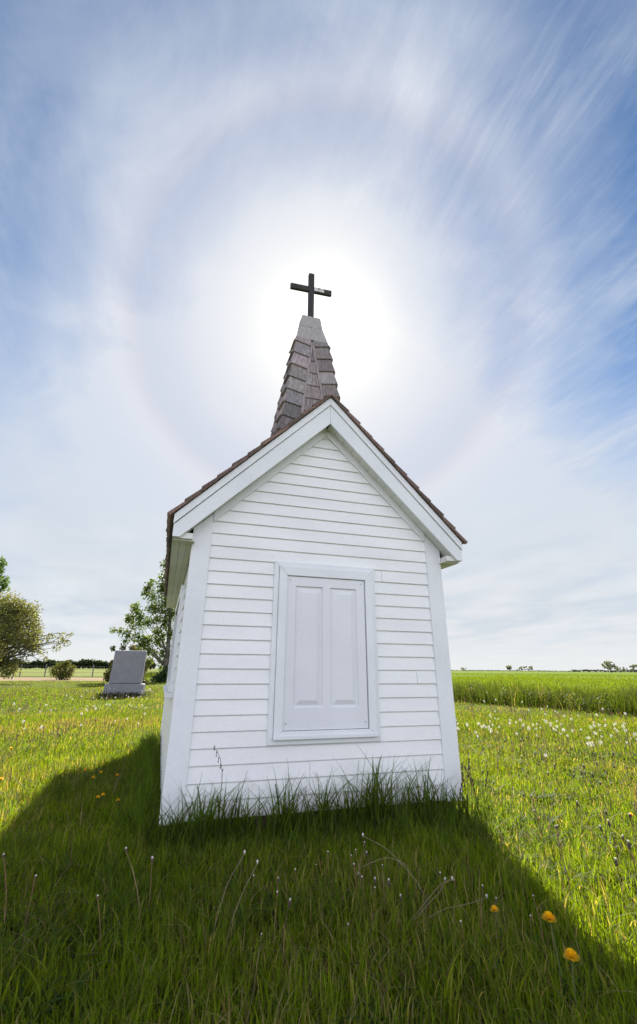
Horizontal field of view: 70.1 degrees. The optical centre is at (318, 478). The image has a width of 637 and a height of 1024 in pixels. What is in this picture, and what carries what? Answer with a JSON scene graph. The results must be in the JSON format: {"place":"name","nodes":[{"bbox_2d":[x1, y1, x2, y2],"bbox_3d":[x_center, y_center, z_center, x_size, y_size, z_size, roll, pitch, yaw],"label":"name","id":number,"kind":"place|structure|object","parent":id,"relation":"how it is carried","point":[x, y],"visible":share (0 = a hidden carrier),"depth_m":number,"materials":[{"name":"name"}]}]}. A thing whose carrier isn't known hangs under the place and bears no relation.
{"place":"outdoors","nodes":[
{"label":"outdoors","id":0,"kind":"place"},
{"bbox_2d":[0,677,103,680],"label":"dry path","id":1,"kind":"structure","parent":0,"point":[47,679],"depth_m":41.68,"materials":[{"name":"beige soil"}]},
{"bbox_2d":[0,668,157,675],"bbox_3d":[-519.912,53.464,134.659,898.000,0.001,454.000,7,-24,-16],"label":"pasture","id":2,"kind":"structure","parent":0,"point":[100,672],"depth_m":111.56,"materials":[{"name":"green plant"}]},
{"bbox_2d":[0,667,636,1023],"bbox_3d":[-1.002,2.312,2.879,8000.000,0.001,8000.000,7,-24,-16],"label":"ground","id":3,"kind":"structure","parent":0,"point":[4,686],"depth_m":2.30,"materials":[{"name":"green plant"}]},
{"bbox_2d":[2,853,6,934],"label":"dandelion stalk","id":4,"kind":"object","parent":3,"relation":"on","point":[3,855],"visible":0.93,"depth_m":1.93,"materials":[{"name":"green plant"}]},
{"bbox_2d":[0,555,9,601],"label":"ash tree","id":5,"kind":"object","parent":3,"relation":"on","point":[3,581],"visible":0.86,"depth_m":38.41,"materials":[{"name":"green plant"}]},
{"bbox_2d":[22,874,36,936],"bbox_3d":[-1.221,1.804,1.917,0.010,0.206,0.035,14,-26,-26],"label":"dandelion stalk","id":6,"kind":"object","parent":3,"relation":"on","point":[35,877],"visible":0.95,"depth_m":1.92,"materials":[{"name":"plant"}]},
{"bbox_2d":[0,588,73,678],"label":"willow tree","id":7,"kind":"object","parent":3,"relation":"on","point":[14,613],"visible":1,"depth_m":30.88,"materials":[{"name":"green plant"}]},
{"bbox_2d":[49,660,76,679],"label":"shrub","id":8,"kind":"object","parent":3,"relation":"on","point":[64,673],"visible":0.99,"depth_m":40.16,"materials":[{"name":"green plant"}]},
{"bbox_2d":[14,659,157,669],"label":"distant treeline","id":9,"kind":"object","parent":3,"relation":"on","point":[98,664],"visible":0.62,"depth_m":248.26,"materials":[{"name":"green plant"}]},
{"bbox_2d":[18,663,159,676],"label":"wire fence","id":10,"kind":"object","parent":3,"relation":"on","point":[92,672],"visible":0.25,"depth_m":55.23,"materials":[{"name":"brown metal"}]},
{"bbox_2d":[96,894,100,945],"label":"dandelion stalk","id":11,"kind":"object","parent":3,"relation":"on","point":[97,897],"visible":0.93,"depth_m":1.78,"materials":[{"name":"plant"}]},
{"bbox_2d":[103,660,112,682],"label":"shrub","id":12,"kind":"object","parent":3,"relation":"on","point":[107,675],"visible":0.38,"depth_m":31.79,"materials":[{"name":"green plant"}]},
{"bbox_2d":[95,691,150,697],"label":"weeds","id":13,"kind":"object","parent":3,"relation":"on","point":[117,694],"visible":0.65,"depth_m":17.11,"materials":[{"name":"green plant"}]},
{"bbox_2d":[102,650,146,696],"bbox_3d":[-7.481,7.616,17.758,1.457,1.690,0.537,4,-23,-9],"label":"headstone","id":14,"kind":"object","parent":3,"relation":"on","point":[127,671],"visible":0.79,"depth_m":17.65,"materials":[{"name":"stone"}]},
{"bbox_2d":[110,644,153,683],"bbox_3d":[-12.248,12.101,29.582,2.850,2.587,0.718,7,-24,-16],"label":"shrub","id":15,"kind":"object","parent":3,"relation":"on","point":[132,647],"visible":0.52,"depth_m":29.79,"materials":[{"name":"green plant"}]},
{"bbox_2d":[125,847,139,918],"bbox_3d":[-0.824,1.804,2.009,0.095,0.293,0.012,-8,-17,14],"label":"dandelion stalk","id":16,"kind":"object","parent":3,"relation":"on","point":[134,878],"visible":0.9,"depth_m":2.01,"materials":[{"name":"green plant"}]},
{"bbox_2d":[109,559,175,681],"bbox_3d":[-13.596,11.357,37.540,6.524,10.169,2.652,7,-24,-16],"label":"poplar tree","id":17,"kind":"object","parent":3,"relation":"on","point":[143,642],"visible":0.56,"depth_m":37.00,"materials":[{"name":"green plant"}]},
{"bbox_2d":[149,856,153,908],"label":"dandelion stalk","id":18,"kind":"object","parent":3,"relation":"on","point":[152,858],"visible":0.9,"depth_m":2.06,"materials":[{"name":"green plant"}]},
{"bbox_2d":[148,665,167,682],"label":"shrub","id":19,"kind":"object","parent":3,"relation":"on","point":[158,677],"visible":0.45,"depth_m":35.35,"materials":[{"name":"green plant"}]},
{"bbox_2d":[213,745,222,826],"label":"seeding grass","id":20,"kind":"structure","parent":3,"relation":"on","point":[220,768],"depth_m":3.02,"materials":[{"name":"plant"}]},
{"bbox_2d":[213,850,245,937],"bbox_3d":[-0.373,1.742,1.873,0.018,0.282,0.235,-8,-24,20],"label":"dry straw","id":21,"kind":"object","parent":3,"relation":"on","point":[244,851],"visible":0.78,"depth_m":1.90,"materials":[{"name":"plant"}]},
{"bbox_2d":[225,859,258,947],"bbox_3d":[-0.319,1.763,1.869,0.012,0.243,0.263,-8,-24,20],"label":"dry straw","id":22,"kind":"object","parent":3,"relation":"on","point":[257,861],"visible":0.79,"depth_m":1.87,"materials":[{"name":"plant"}]},
{"bbox_2d":[253,933,261,991],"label":"dandelion stalk","id":23,"kind":"object","parent":3,"relation":"on","point":[257,961],"visible":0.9,"depth_m":1.57,"materials":[{"name":"plant"}]},
{"bbox_2d":[273,891,277,950],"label":"dandelion stalk","id":24,"kind":"object","parent":3,"relation":"on","point":[274,921],"visible":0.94,"depth_m":1.80,"materials":[{"name":"plant"}]},
{"bbox_2d":[278,898,290,964],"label":"shut dandelion","id":25,"kind":"object","parent":3,"relation":"on","point":[289,903],"visible":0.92,"depth_m":1.74,"materials":[{"name":"plant"}]},
{"bbox_2d":[159,273,467,836],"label":"chapel","id":26,"kind":"structure","parent":3,"relation":"on","point":[315,540],"depth_m":3.69,"materials":[{"name":"wood"}]},
{"bbox_2d":[163,585,185,697],"bbox_3d":[-1.632,1.852,5.098,0.073,0.985,2.130,7,-24,-16],"label":"window frame","id":27,"kind":"structure","parent":26,"relation":"in","point":[167,688],"depth_m":4.30,"materials":[{"name":"white wood"}]},
{"bbox_2d":[267,561,380,744],"bbox_3d":[0.062,1.343,3.615,0.889,1.326,0.060,7,-24,-16],"label":"window frame","id":28,"kind":"structure","parent":26,"relation":"in","point":[282,570],"depth_m":3.56,"materials":[{"name":"white wood"}]},
{"bbox_2d":[283,576,367,730],"bbox_3d":[0.060,1.360,3.620,0.675,1.118,0.036,7,-24,-16],"label":"panel door","id":29,"kind":"structure","parent":26,"relation":"in","point":[325,674],"depth_m":3.59,"materials":[{"name":"paint"}]},
{"bbox_2d":[0,726,636,1023],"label":"tall grass","id":30,"kind":"structure","parent":3,"relation":"on","point":[375,812],"depth_m":2.83,"materials":[{"name":"green plant"}]},
{"bbox_2d":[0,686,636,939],"bbox_3d":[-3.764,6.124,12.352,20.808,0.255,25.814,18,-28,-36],"label":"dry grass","id":31,"kind":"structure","parent":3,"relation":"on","point":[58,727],"depth_m":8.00,"materials":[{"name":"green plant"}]},
{"bbox_2d":[360,857,409,873],"bbox_3d":[0.343,1.980,2.272,0.273,0.131,0.034,-7,-24,16],"label":"dry straw","id":32,"kind":"object","parent":3,"relation":"on","point":[383,858],"visible":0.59,"depth_m":2.30,"materials":[{"name":"plant"}]},
{"bbox_2d":[145,671,636,715],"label":"verge grass","id":33,"kind":"structure","parent":3,"relation":"on","point":[628,705],"depth_m":14.13,"materials":[{"name":"green plant"}]},
{"bbox_2d":[362,833,434,920],"bbox_3d":[0.370,1.871,2.153,0.347,0.273,0.023,-12,-26,27],"label":"dry straw","id":34,"kind":"object","parent":3,"relation":"on","point":[398,860],"visible":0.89,"depth_m":2.18,"materials":[{"name":"plant"}]},
{"bbox_2d":[411,877,445,923],"bbox_3d":[0.498,1.854,2.005,0.021,0.053,0.378,-15,-27,32],"label":"dry straw","id":35,"kind":"object","parent":3,"relation":"on","point":[431,900],"visible":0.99,"depth_m":2.00,"materials":[{"name":"plant"}]},
{"bbox_2d":[412,876,452,919],"bbox_3d":[0.513,1.852,2.014,0.011,0.063,0.346,-20,-30,40],"label":"dry straw","id":36,"kind":"object","parent":3,"relation":"on","point":[433,892],"visible":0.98,"depth_m":2.02,"materials":[{"name":"plant"}]},
{"bbox_2d":[416,894,487,925],"bbox_3d":[0.582,1.835,1.933,0.414,0.033,0.029,13,-26,-27],"label":"dry straw","id":37,"kind":"object","parent":3,"relation":"on","point":[456,906],"visible":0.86,"depth_m":1.94,"materials":[{"name":"plant"}]},
{"bbox_2d":[458,758,487,817],"bbox_3d":[1.179,2.360,3.467,0.255,0.399,0.115,7,-24,-16],"label":"dock weed","id":38,"kind":"object","parent":3,"relation":"on","point":[470,778],"visible":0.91,"depth_m":3.47,"materials":[{"name":"green plant"}]},
{"bbox_2d":[481,884,484,949],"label":"dandelion stalk","id":39,"kind":"object","parent":3,"relation":"on","point":[481,908],"visible":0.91,"depth_m":1.84,"materials":[{"name":"plant"}]},
{"bbox_2d":[490,905,502,942],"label":"dandelion flower","id":40,"kind":"object","parent":3,"relation":"on","point":[494,908],"visible":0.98,"depth_m":1.82,"materials":[{"name":"yellow plant"}]},
{"bbox_2d":[452,670,574,671],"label":"distant treeline","id":41,"kind":"object","parent":3,"relation":"on","point":[507,670],"visible":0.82,"depth_m":1294.80,"materials":[{"name":"green plant"}]},
{"bbox_2d":[532,895,545,957],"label":"dandelion stalk","id":42,"kind":"object","parent":3,"relation":"on","point":[539,920],"visible":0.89,"depth_m":1.81,"materials":[{"name":"plant"}]},
{"bbox_2d":[453,683,625,712],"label":"verge weeds","id":43,"kind":"object","parent":3,"relation":"on","point":[583,705],"visible":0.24,"depth_m":13.61,"materials":[{"name":"green plant"}]},
{"bbox_2d":[542,911,563,990],"bbox_3d":[0.838,1.683,1.611,0.052,0.231,0.053,7,-24,-15],"label":"dandelion flower","id":44,"kind":"object","parent":3,"relation":"on","point":[548,916],"visible":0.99,"depth_m":1.64,"materials":[{"name":"yellow plant"}]},
{"bbox_2d":[556,824,562,873],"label":"dandelion stalk","id":45,"kind":"object","parent":3,"relation":"on","point":[559,846],"visible":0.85,"depth_m":2.42,"materials":[{"name":"green plant"}]},
{"bbox_2d":[554,825,572,900],"bbox_3d":[1.233,1.932,2.287,0.011,0.295,0.062,-3,-24,5],"label":"dandelion stalk","id":46,"kind":"object","parent":3,"relation":"on","point":[555,827],"visible":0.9,"depth_m":2.28,"materials":[{"name":"green plant"}]},
{"bbox_2d":[563,948,578,1019],"bbox_3d":[0.831,1.639,1.461,0.055,0.195,0.052,13,-26,-27],"label":"dandelion flower","id":47,"kind":"object","parent":3,"relation":"on","point":[570,953],"visible":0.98,"depth_m":1.48,"materials":[{"name":"yellow plant"}]},
{"bbox_2d":[572,669,636,671],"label":"distant treeline","id":48,"kind":"object","parent":3,"relation":"on","point":[586,670],"visible":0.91,"depth_m":720.72,"materials":[{"name":"green plant"}]},
{"bbox_2d":[601,661,618,672],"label":"distant tree","id":49,"kind":"object","parent":3,"relation":"on","point":[608,665],"visible":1,"depth_m":490.66,"materials":[{"name":"green plant"}]},
{"bbox_2d":[607,819,622,876],"bbox_3d":[1.637,2.043,2.508,0.026,0.267,0.015,-7,-24,18],"label":"shut dandelion","id":50,"kind":"object","parent":3,"relation":"on","point":[609,824],"visible":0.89,"depth_m":2.52,"materials":[{"name":"green plant"}]},
{"bbox_2d":[614,857,625,910],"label":"shut dandelion","id":51,"kind":"object","parent":3,"relation":"on","point":[616,863],"visible":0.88,"depth_m":2.13,"materials":[{"name":"green plant"}]},
{"bbox_2d":[621,835,636,865],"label":"dandelion stalk","id":52,"kind":"object","parent":3,"relation":"on","point":[622,836],"visible":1,"depth_m":2.10,"materials":[{"name":"green plant"}]},
{"bbox_2d":[627,840,636,875],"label":"shut dandelion","id":53,"kind":"object","parent":3,"relation":"on","point":[628,845],"visible":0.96,"depth_m":2.17,"materials":[{"name":"green plant"}]},
{"bbox_2d":[629,664,636,672],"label":"distant tree","id":54,"kind":"object","parent":3,"relation":"on","point":[633,666],"visible":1,"depth_m":467.01,"materials":[{"name":"green plant"}]},
{"bbox_2d":[0,0,636,671],"label":"sky","id":55,"kind":"structure","parent":0,"point":[459,177],"materials":[{"name":"blue"}]},
{"bbox_2d":[152,668,636,696],"bbox_3d":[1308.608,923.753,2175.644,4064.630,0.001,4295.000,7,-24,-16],"label":"crop field","id":56,"kind":"structure","parent":0,"point":[559,672],"depth_m":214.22,"materials":[{"name":"green plant"}]}
]}

